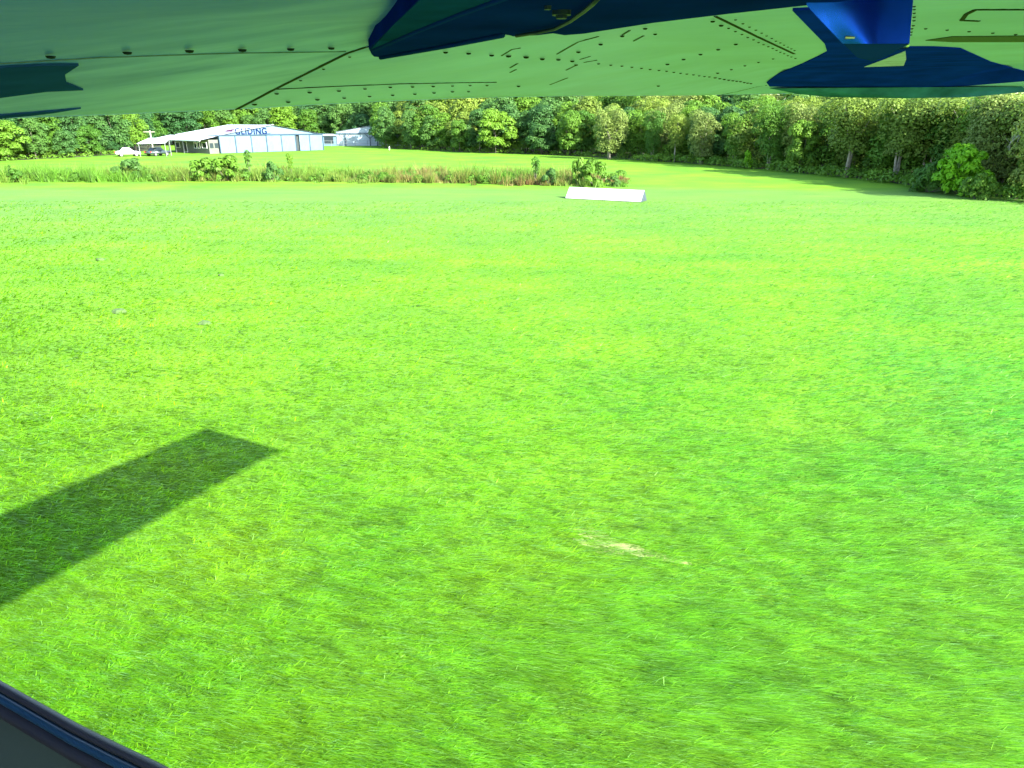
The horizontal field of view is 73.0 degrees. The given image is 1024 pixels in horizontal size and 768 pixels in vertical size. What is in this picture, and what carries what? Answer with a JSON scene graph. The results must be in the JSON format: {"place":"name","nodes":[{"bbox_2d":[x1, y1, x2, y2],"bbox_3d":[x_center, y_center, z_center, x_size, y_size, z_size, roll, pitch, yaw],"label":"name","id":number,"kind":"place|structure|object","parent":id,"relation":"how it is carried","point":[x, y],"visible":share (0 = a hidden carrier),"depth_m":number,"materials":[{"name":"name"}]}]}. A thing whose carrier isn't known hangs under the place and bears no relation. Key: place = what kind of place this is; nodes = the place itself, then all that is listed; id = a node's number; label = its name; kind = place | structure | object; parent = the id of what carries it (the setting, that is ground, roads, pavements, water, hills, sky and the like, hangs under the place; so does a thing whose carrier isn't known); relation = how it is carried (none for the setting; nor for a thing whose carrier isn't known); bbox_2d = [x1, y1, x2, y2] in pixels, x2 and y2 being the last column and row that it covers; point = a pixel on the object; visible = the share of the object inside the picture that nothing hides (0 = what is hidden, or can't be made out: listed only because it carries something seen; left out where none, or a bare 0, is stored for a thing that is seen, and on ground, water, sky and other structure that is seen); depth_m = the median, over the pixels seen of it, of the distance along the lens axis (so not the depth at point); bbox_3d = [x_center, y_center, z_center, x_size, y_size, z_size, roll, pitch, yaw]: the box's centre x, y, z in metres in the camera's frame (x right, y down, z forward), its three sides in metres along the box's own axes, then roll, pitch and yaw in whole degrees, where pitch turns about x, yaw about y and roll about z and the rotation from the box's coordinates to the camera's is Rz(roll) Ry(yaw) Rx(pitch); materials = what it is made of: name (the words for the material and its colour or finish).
{"place":"outdoors","nodes":[
{"label":"outdoors","id":0,"kind":"place"},
{"bbox_2d":[0,157,631,187],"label":"tall weedy grass","id":1,"kind":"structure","parent":0,"point":[93,175],"depth_m":69.21,"materials":[{"name":"green plant"}]},
{"bbox_2d":[0,143,1022,198],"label":"forest floor","id":2,"kind":"structure","parent":0,"point":[143,147],"depth_m":128.01,"materials":[{"name":"green plant"}]},
{"bbox_2d":[11,117,50,156],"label":"forest tree","id":3,"kind":"object","parent":2,"relation":"on","point":[42,125],"visible":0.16,"depth_m":112.88,"materials":[{"name":"green plant"}]},
{"bbox_2d":[18,119,48,158],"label":"forest tree","id":4,"kind":"object","parent":2,"relation":"on","point":[33,147],"visible":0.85,"depth_m":111.10,"materials":[{"name":"green plant"}]},
{"bbox_2d":[31,117,66,153],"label":"forest tree","id":5,"kind":"object","parent":2,"relation":"on","point":[52,125],"visible":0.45,"depth_m":115.24,"materials":[{"name":"green plant"}]},
{"bbox_2d":[50,130,79,157],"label":"round tree","id":6,"kind":"object","parent":2,"relation":"on","point":[63,134],"visible":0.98,"depth_m":115.45,"materials":[{"name":"green plant"}]},
{"bbox_2d":[54,116,90,155],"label":"forest tree","id":7,"kind":"object","parent":2,"relation":"on","point":[76,125],"visible":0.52,"depth_m":120.86,"materials":[{"name":"green plant"}]},
{"bbox_2d":[74,125,104,154],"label":"round tree","id":8,"kind":"object","parent":2,"relation":"on","point":[92,133],"visible":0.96,"depth_m":121.39,"materials":[{"name":"green plant"}]},
{"bbox_2d":[83,115,113,148],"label":"forest tree","id":9,"kind":"object","parent":2,"relation":"on","point":[96,120],"visible":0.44,"depth_m":126.30,"materials":[{"name":"green plant"}]},
{"bbox_2d":[98,114,133,146],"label":"forest tree","id":10,"kind":"object","parent":2,"relation":"on","point":[121,130],"visible":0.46,"depth_m":128.35,"materials":[{"name":"green plant"}]},
{"bbox_2d":[120,114,148,150],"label":"forest tree","id":11,"kind":"object","parent":2,"relation":"on","point":[136,131],"visible":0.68,"depth_m":140.22,"materials":[{"name":"green plant"}]},
{"bbox_2d":[368,102,397,145],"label":"forest tree","id":12,"kind":"object","parent":2,"relation":"on","point":[376,115],"visible":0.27,"depth_m":164.04,"materials":[{"name":"green plant"}]},
{"bbox_2d":[409,104,439,145],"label":"forest tree","id":13,"kind":"object","parent":2,"relation":"on","point":[429,109],"visible":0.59,"depth_m":148.55,"materials":[{"name":"green plant"}]},
{"bbox_2d":[420,114,447,146],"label":"round tree","id":14,"kind":"object","parent":2,"relation":"on","point":[427,125],"visible":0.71,"depth_m":146.66,"materials":[{"name":"green plant"}]},
{"bbox_2d":[428,112,452,149],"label":"forest tree","id":15,"kind":"object","parent":2,"relation":"on","point":[442,129],"visible":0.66,"depth_m":146.05,"materials":[{"name":"green plant"}]},
{"bbox_2d":[445,111,477,149],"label":"forest tree","id":16,"kind":"object","parent":2,"relation":"on","point":[461,115],"visible":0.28,"depth_m":141.35,"materials":[{"name":"green plant"}]},
{"bbox_2d":[448,98,479,147],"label":"forest tree","id":17,"kind":"object","parent":2,"relation":"on","point":[468,104],"visible":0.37,"depth_m":145.10,"materials":[{"name":"green plant"}]},
{"bbox_2d":[464,108,494,149],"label":"forest tree","id":18,"kind":"object","parent":2,"relation":"on","point":[475,115],"visible":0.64,"depth_m":137.24,"materials":[{"name":"green plant"}]},
{"bbox_2d":[476,108,518,152],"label":"round tree","id":19,"kind":"object","parent":2,"relation":"on","point":[489,118],"visible":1,"depth_m":130.66,"materials":[{"name":"green plant"}]},
{"bbox_2d":[487,97,521,148],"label":"forest tree","id":20,"kind":"object","parent":2,"relation":"on","point":[500,102],"visible":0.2,"depth_m":139.10,"materials":[{"name":"green plant"}]},
{"bbox_2d":[492,104,526,152],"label":"forest tree","id":21,"kind":"object","parent":2,"relation":"on","point":[513,112],"visible":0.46,"depth_m":132.98,"materials":[{"name":"green plant"}]},
{"bbox_2d":[511,110,533,152],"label":"forest tree","id":22,"kind":"object","parent":2,"relation":"on","point":[524,125],"visible":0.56,"depth_m":132.80,"materials":[{"name":"green plant"}]},
{"bbox_2d":[510,97,541,150],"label":"forest tree","id":23,"kind":"object","parent":2,"relation":"on","point":[526,103],"visible":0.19,"depth_m":138.68,"materials":[{"name":"green plant"}]},
{"bbox_2d":[526,104,555,152],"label":"forest tree","id":24,"kind":"object","parent":2,"relation":"on","point":[536,112],"visible":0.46,"depth_m":129.26,"materials":[{"name":"green plant"}]},
{"bbox_2d":[533,97,566,139],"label":"forest tree","id":25,"kind":"object","parent":2,"relation":"on","point":[553,103],"visible":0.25,"depth_m":135.00,"materials":[{"name":"green plant"}]},
{"bbox_2d":[549,101,578,152],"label":"forest tree","id":26,"kind":"object","parent":2,"relation":"on","point":[567,106],"visible":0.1,"depth_m":130.56,"materials":[{"name":"green plant"}]},
{"bbox_2d":[555,111,583,153],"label":"round tree","id":27,"kind":"object","parent":2,"relation":"on","point":[571,120],"visible":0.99,"depth_m":122.45,"materials":[{"name":"green plant"}]},
{"bbox_2d":[559,110,597,151],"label":"forest tree","id":28,"kind":"object","parent":2,"relation":"on","point":[589,140],"visible":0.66,"depth_m":123.55,"materials":[{"name":"green plant"}]},
{"bbox_2d":[571,96,602,140],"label":"forest tree","id":29,"kind":"object","parent":2,"relation":"on","point":[593,104],"visible":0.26,"depth_m":126.47,"materials":[{"name":"green plant"}]},
{"bbox_2d":[623,108,656,153],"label":"paperbark tree","id":30,"kind":"object","parent":2,"relation":"on","point":[637,140],"visible":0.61,"depth_m":112.14,"materials":[{"name":"green plant"}]},
{"bbox_2d":[641,111,665,154],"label":"paperbark tree","id":31,"kind":"object","parent":2,"relation":"on","point":[655,127],"visible":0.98,"depth_m":105.12,"materials":[{"name":"green plant"}]},
{"bbox_2d":[638,96,681,137],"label":"paperbark tree","id":32,"kind":"object","parent":2,"relation":"on","point":[651,101],"visible":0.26,"depth_m":113.09,"materials":[{"name":"green plant"}]},
{"bbox_2d":[644,103,685,152],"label":"paperbark tree","id":33,"kind":"object","parent":2,"relation":"on","point":[664,134],"visible":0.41,"depth_m":105.40,"materials":[{"name":"green plant"}]},
{"bbox_2d":[677,104,710,157],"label":"paperbark tree","id":34,"kind":"object","parent":2,"relation":"on","point":[687,112],"visible":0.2,"depth_m":104.17,"materials":[{"name":"green plant"}]},
{"bbox_2d":[687,109,721,163],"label":"paperbark tree","id":35,"kind":"object","parent":2,"relation":"on","point":[699,134],"visible":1,"depth_m":95.95,"materials":[{"name":"green plant"}]},
{"bbox_2d":[685,106,723,155],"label":"forest tree","id":36,"kind":"object","parent":2,"relation":"on","point":[715,111],"visible":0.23,"depth_m":99.05,"materials":[{"name":"green plant"}]},
{"bbox_2d":[707,106,753,161],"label":"forest tree","id":37,"kind":"object","parent":2,"relation":"on","point":[720,143],"visible":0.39,"depth_m":96.79,"materials":[{"name":"green plant"}]},
{"bbox_2d":[724,100,760,153],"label":"forest tree","id":38,"kind":"object","parent":2,"relation":"on","point":[744,105],"visible":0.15,"depth_m":97.70,"materials":[{"name":"green plant"}]},
{"bbox_2d":[719,94,765,137],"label":"forest tree","id":39,"kind":"object","parent":2,"relation":"on","point":[740,98],"visible":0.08,"depth_m":107.44,"materials":[{"name":"green plant"}]},
{"bbox_2d":[725,105,771,159],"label":"forest tree","id":40,"kind":"object","parent":2,"relation":"on","point":[748,132],"visible":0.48,"depth_m":89.84,"materials":[{"name":"green plant"}]},
{"bbox_2d":[783,119,818,169],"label":"round tree","id":41,"kind":"object","parent":2,"relation":"on","point":[801,127],"visible":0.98,"depth_m":80.40,"materials":[{"name":"green plant"}]},
{"bbox_2d":[781,96,820,118],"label":"paperbark tree","id":42,"kind":"object","parent":2,"relation":"on","point":[806,101],"visible":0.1,"depth_m":89.23,"materials":[{"name":"green plant"}]},
{"bbox_2d":[781,101,824,164],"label":"paperbark tree","id":43,"kind":"object","parent":2,"relation":"on","point":[806,116],"visible":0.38,"depth_m":82.54,"materials":[{"name":"green plant"}]},
{"bbox_2d":[798,103,854,165],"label":"forest tree","id":44,"kind":"object","parent":2,"relation":"on","point":[822,151],"visible":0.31,"depth_m":80.38,"materials":[{"name":"green plant"}]},
{"bbox_2d":[827,106,885,167],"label":"forest tree","id":45,"kind":"object","parent":2,"relation":"on","point":[856,157],"visible":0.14,"depth_m":77.18,"materials":[{"name":"green plant"}]},
{"bbox_2d":[855,112,894,168],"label":"forest tree","id":46,"kind":"object","parent":2,"relation":"on","point":[867,163],"visible":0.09,"depth_m":74.25,"materials":[{"name":"green plant"}]},
{"bbox_2d":[866,99,930,173],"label":"forest tree","id":47,"kind":"object","parent":2,"relation":"on","point":[878,148],"visible":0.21,"depth_m":69.52,"materials":[{"name":"green plant"}]},
{"bbox_2d":[870,98,939,181],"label":"paperbark tree","id":48,"kind":"object","parent":2,"relation":"on","point":[893,104],"visible":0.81,"depth_m":65.86,"materials":[{"name":"green plant"}]},
{"bbox_2d":[891,98,959,166],"bbox_3d":[39.901,-23.543,66.787,7.808,8.003,6.783,2,21,5],"label":"paperbark tree","id":49,"kind":"object","parent":2,"relation":"on","point":[928,144],"visible":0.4,"depth_m":64.91,"materials":[{"name":"green plant"}]},
{"bbox_2d":[923,107,973,163],"bbox_3d":[40.947,-22.253,64.197,5.345,7.410,4.844,7,22,18],"label":"paperbark tree","id":50,"kind":"object","parent":2,"relation":"on","point":[941,147],"visible":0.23,"depth_m":63.79,"materials":[{"name":"green plant"}]},
{"bbox_2d":[926,97,1007,167],"bbox_3d":[40.503,-21.615,61.684,6.852,8.003,7.887,8,22,21],"label":"paperbark tree","id":51,"kind":"object","parent":2,"relation":"on","point":[943,106],"visible":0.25,"depth_m":61.27,"materials":[{"name":"green plant"}]},
{"bbox_2d":[953,96,1023,174],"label":"paperbark tree","id":52,"kind":"object","parent":2,"relation":"on","point":[962,120],"visible":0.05,"depth_m":58.95,"materials":[{"name":"green plant"}]},
{"bbox_2d":[961,94,1023,179],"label":"paperbark tree","id":53,"kind":"object","parent":2,"relation":"on","point":[979,137],"visible":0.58,"depth_m":55.74,"materials":[{"name":"green plant"}]},
{"bbox_2d":[972,93,1023,192],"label":"paperbark tree","id":54,"kind":"object","parent":2,"relation":"on","point":[999,144],"visible":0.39,"depth_m":55.78,"materials":[{"name":"green plant"}]},
{"bbox_2d":[993,99,1023,163],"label":"paperbark tree","id":55,"kind":"object","parent":2,"relation":"on","point":[1015,106],"visible":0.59,"depth_m":53.90,"materials":[{"name":"green plant"}]},
{"bbox_2d":[0,140,1023,767],"bbox_3d":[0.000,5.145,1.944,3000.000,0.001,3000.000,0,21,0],"label":"grass field","id":56,"kind":"structure","parent":0,"point":[690,186],"depth_m":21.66,"materials":[{"name":"green plant"}]},
{"bbox_2d":[0,120,32,160],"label":"round tree","id":57,"kind":"object","parent":56,"relation":"on","point":[10,129],"visible":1,"depth_m":106.56,"materials":[{"name":"green plant"}]},
{"bbox_2d":[109,157,149,176],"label":"shrub","id":58,"kind":"object","parent":56,"relation":"on","point":[130,163],"visible":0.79,"depth_m":70.77,"materials":[{"name":"green plant"}]},
{"bbox_2d":[158,112,187,135],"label":"forest tree","id":59,"kind":"object","parent":56,"relation":"on","point":[171,126],"visible":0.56,"depth_m":175.35,"materials":[{"name":"green plant"}]},
{"bbox_2d":[169,111,202,133],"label":"forest tree","id":60,"kind":"object","parent":56,"relation":"on","point":[191,117],"visible":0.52,"depth_m":177.16,"materials":[{"name":"green plant"}]},
{"bbox_2d":[158,135,218,153],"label":"hangar annex","id":61,"kind":"object","parent":56,"relation":"on","point":[191,143],"visible":0.88,"depth_m":133.62,"materials":[{"name":"white paint"}]},
{"bbox_2d":[189,157,215,180],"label":"shrub","id":62,"kind":"object","parent":56,"relation":"on","point":[206,163],"visible":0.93,"depth_m":69.19,"materials":[{"name":"green plant"}]},
{"bbox_2d":[188,110,219,129],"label":"forest tree","id":63,"kind":"object","parent":56,"relation":"on","point":[207,120],"visible":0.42,"depth_m":183.73,"materials":[{"name":"green plant"}]},
{"bbox_2d":[205,110,235,127],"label":"forest tree","id":64,"kind":"object","parent":56,"relation":"on","point":[220,115],"visible":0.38,"depth_m":186.22,"materials":[{"name":"green plant"}]},
{"bbox_2d":[212,154,239,181],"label":"shrub","id":65,"kind":"object","parent":56,"relation":"on","point":[227,161],"visible":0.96,"depth_m":69.30,"materials":[{"name":"green plant"}]},
{"bbox_2d":[174,124,324,152],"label":"gliding hangar","id":66,"kind":"structure","parent":56,"relation":"on","point":[230,138],"depth_m":139.08,"materials":[{"name":"white metal"}]},
{"bbox_2d":[219,136,235,152],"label":"sliding door","id":67,"kind":"structure","parent":66,"relation":"in","point":[227,143],"depth_m":132.87,"materials":[{"name":"white metal"}]},
{"bbox_2d":[235,136,251,152],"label":"sliding door","id":68,"kind":"structure","parent":66,"relation":"in","point":[243,143],"depth_m":135.09,"materials":[{"name":"white metal"}]},
{"bbox_2d":[251,135,266,151],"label":"sliding door","id":69,"kind":"structure","parent":66,"relation":"in","point":[259,144],"depth_m":137.49,"materials":[{"name":"white metal"}]},
{"bbox_2d":[267,135,281,151],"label":"sliding door","id":70,"kind":"structure","parent":66,"relation":"in","point":[273,141],"depth_m":139.77,"materials":[{"name":"white metal"}]},
{"bbox_2d":[281,135,295,150],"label":"sliding door","id":71,"kind":"structure","parent":66,"relation":"in","point":[288,141],"depth_m":142.17,"materials":[{"name":"white metal"}]},
{"bbox_2d":[310,135,322,149],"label":"sliding door","id":72,"kind":"structure","parent":66,"relation":"in","point":[316,143],"depth_m":146.82,"materials":[{"name":"white metal"}]},
{"bbox_2d":[252,109,276,124],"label":"forest tree","id":73,"kind":"object","parent":56,"relation":"on","point":[262,116],"visible":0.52,"depth_m":188.95,"materials":[{"name":"green plant"}]},
{"bbox_2d":[265,161,283,180],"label":"shrub","id":74,"kind":"object","parent":56,"relation":"on","point":[271,166],"visible":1,"depth_m":68.55,"materials":[{"name":"green plant"}]},
{"bbox_2d":[267,106,299,128],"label":"forest tree","id":75,"kind":"object","parent":56,"relation":"on","point":[277,116],"visible":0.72,"depth_m":189.88,"materials":[{"name":"green plant"}]},
{"bbox_2d":[296,109,321,132],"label":"forest tree","id":76,"kind":"object","parent":56,"relation":"on","point":[311,123],"visible":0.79,"depth_m":192.21,"materials":[{"name":"green plant"}]},
{"bbox_2d":[308,104,335,133],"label":"forest tree","id":77,"kind":"object","parent":56,"relation":"on","point":[320,115],"visible":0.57,"depth_m":193.88,"materials":[{"name":"green plant"}]},
{"bbox_2d":[327,104,350,133],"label":"forest tree","id":78,"kind":"object","parent":56,"relation":"on","point":[336,113],"visible":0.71,"depth_m":189.02,"materials":[{"name":"green plant"}]},
{"bbox_2d":[352,102,378,126],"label":"forest tree","id":79,"kind":"object","parent":56,"relation":"on","point":[365,107],"visible":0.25,"depth_m":184.22,"materials":[{"name":"green plant"}]},
{"bbox_2d":[336,126,404,145],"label":"white shed","id":80,"kind":"structure","parent":56,"relation":"on","point":[360,136],"depth_m":176.36,"materials":[{"name":"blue metal"}]},
{"bbox_2d":[371,106,396,147],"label":"forest tree","id":81,"kind":"object","parent":56,"relation":"on","point":[383,135],"visible":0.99,"depth_m":156.89,"materials":[{"name":"green plant"}]},
{"bbox_2d":[400,109,419,145],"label":"forest tree","id":82,"kind":"object","parent":56,"relation":"on","point":[407,114],"visible":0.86,"depth_m":150.50,"materials":[{"name":"green plant"}]},
{"bbox_2d":[450,119,471,151],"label":"round tree","id":83,"kind":"object","parent":56,"relation":"on","point":[458,140],"visible":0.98,"depth_m":137.70,"materials":[{"name":"green plant"}]},
{"bbox_2d":[0,135,1023,199],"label":"undergrowth","id":84,"kind":"object","parent":56,"relation":"on","point":[832,166],"visible":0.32,"depth_m":92.92,"materials":[{"name":"green plant"}]},
{"bbox_2d":[525,124,558,154],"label":"round tree","id":85,"kind":"object","parent":56,"relation":"on","point":[543,140],"visible":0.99,"depth_m":126.26,"materials":[{"name":"green plant"}]},
{"bbox_2d":[572,157,584,184],"bbox_3d":[6.227,-19.809,64.562,1.348,2.746,1.663,4,21,11],"label":"shrub","id":86,"kind":"object","parent":56,"relation":"on","point":[579,164],"visible":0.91,"depth_m":64.21,"materials":[{"name":"green plant"}]},
{"bbox_2d":[581,158,609,186],"bbox_3d":[7.603,-19.502,63.889,2.443,2.635,3.014,15,25,34],"label":"shrub","id":87,"kind":"object","parent":56,"relation":"on","point":[592,165],"visible":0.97,"depth_m":63.33,"materials":[{"name":"green plant"}]},
{"bbox_2d":[566,187,646,201],"bbox_3d":[7.166,-14.478,52.813,6.074,0.882,1.470,11,23,26],"label":"runway marker","id":88,"kind":"object","parent":56,"relation":"on","point":[627,195],"visible":0.91,"depth_m":52.38,"materials":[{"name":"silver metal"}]},
{"bbox_2d":[593,105,629,159],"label":"paperbark tree","id":89,"kind":"object","parent":56,"relation":"on","point":[610,134],"visible":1,"depth_m":108.61,"materials":[{"name":"green plant"}]},
{"bbox_2d":[571,527,690,564],"bbox_3d":[1.516,2.281,9.509,1.819,0.001,0.511,14,25,32],"label":"bare sand patch","id":90,"kind":"object","parent":56,"relation":"on","point":[626,546],"visible":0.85,"depth_m":9.58,"materials":[{"name":"beige sand"}]},
{"bbox_2d":[665,113,691,161],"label":"paperbark tree","id":91,"kind":"object","parent":56,"relation":"on","point":[677,130],"visible":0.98,"depth_m":101.23,"materials":[{"name":"green plant"}]},
{"bbox_2d":[721,111,753,166],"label":"paperbark tree","id":92,"kind":"object","parent":56,"relation":"on","point":[732,145],"visible":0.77,"depth_m":90.89,"materials":[{"name":"green plant"}]},
{"bbox_2d":[750,103,797,169],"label":"paperbark tree","id":93,"kind":"object","parent":56,"relation":"on","point":[772,141],"visible":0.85,"depth_m":84.79,"materials":[{"name":"green plant"}]},
{"bbox_2d":[816,97,891,177],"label":"paperbark tree","id":94,"kind":"object","parent":56,"relation":"on","point":[846,136],"visible":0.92,"depth_m":71.79,"materials":[{"name":"green plant"}]},
{"bbox_2d":[908,160,952,191],"bbox_3d":[35.466,-17.448,58.343,3.688,2.741,3.728,-6,21,-15],"label":"pale shrub","id":95,"kind":"object","parent":56,"relation":"on","point":[923,175],"visible":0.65,"depth_m":57.94,"materials":[{"name":"green plant"}]},
{"bbox_2d":[931,143,994,196],"bbox_3d":[36.258,-17.261,55.664,4.400,4.162,4.331,2,21,6],"label":"lime shrub","id":96,"kind":"object","parent":56,"relation":"on","point":[960,154],"visible":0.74,"depth_m":54.99,"materials":[{"name":"green plant"}]},
{"bbox_2d":[958,172,998,199],"bbox_3d":[35.864,-15.200,53.094,2.367,2.175,2.341,-13,24,-30],"label":"bush","id":97,"kind":"object","parent":56,"relation":"on","point":[980,184],"visible":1,"depth_m":52.67,"materials":[{"name":"green plant"}]},
{"bbox_2d":[1006,105,1023,186],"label":"paperbark tree","id":98,"kind":"object","parent":56,"relation":"on","point":[1021,134],"visible":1,"depth_m":50.96,"materials":[{"name":"green plant"}]},
{"bbox_2d":[0,0,1023,767],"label":"light aircraft","id":99,"kind":"object","parent":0,"point":[60,58],"visible":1,"depth_m":1.10,"materials":[{"name":"paint"}]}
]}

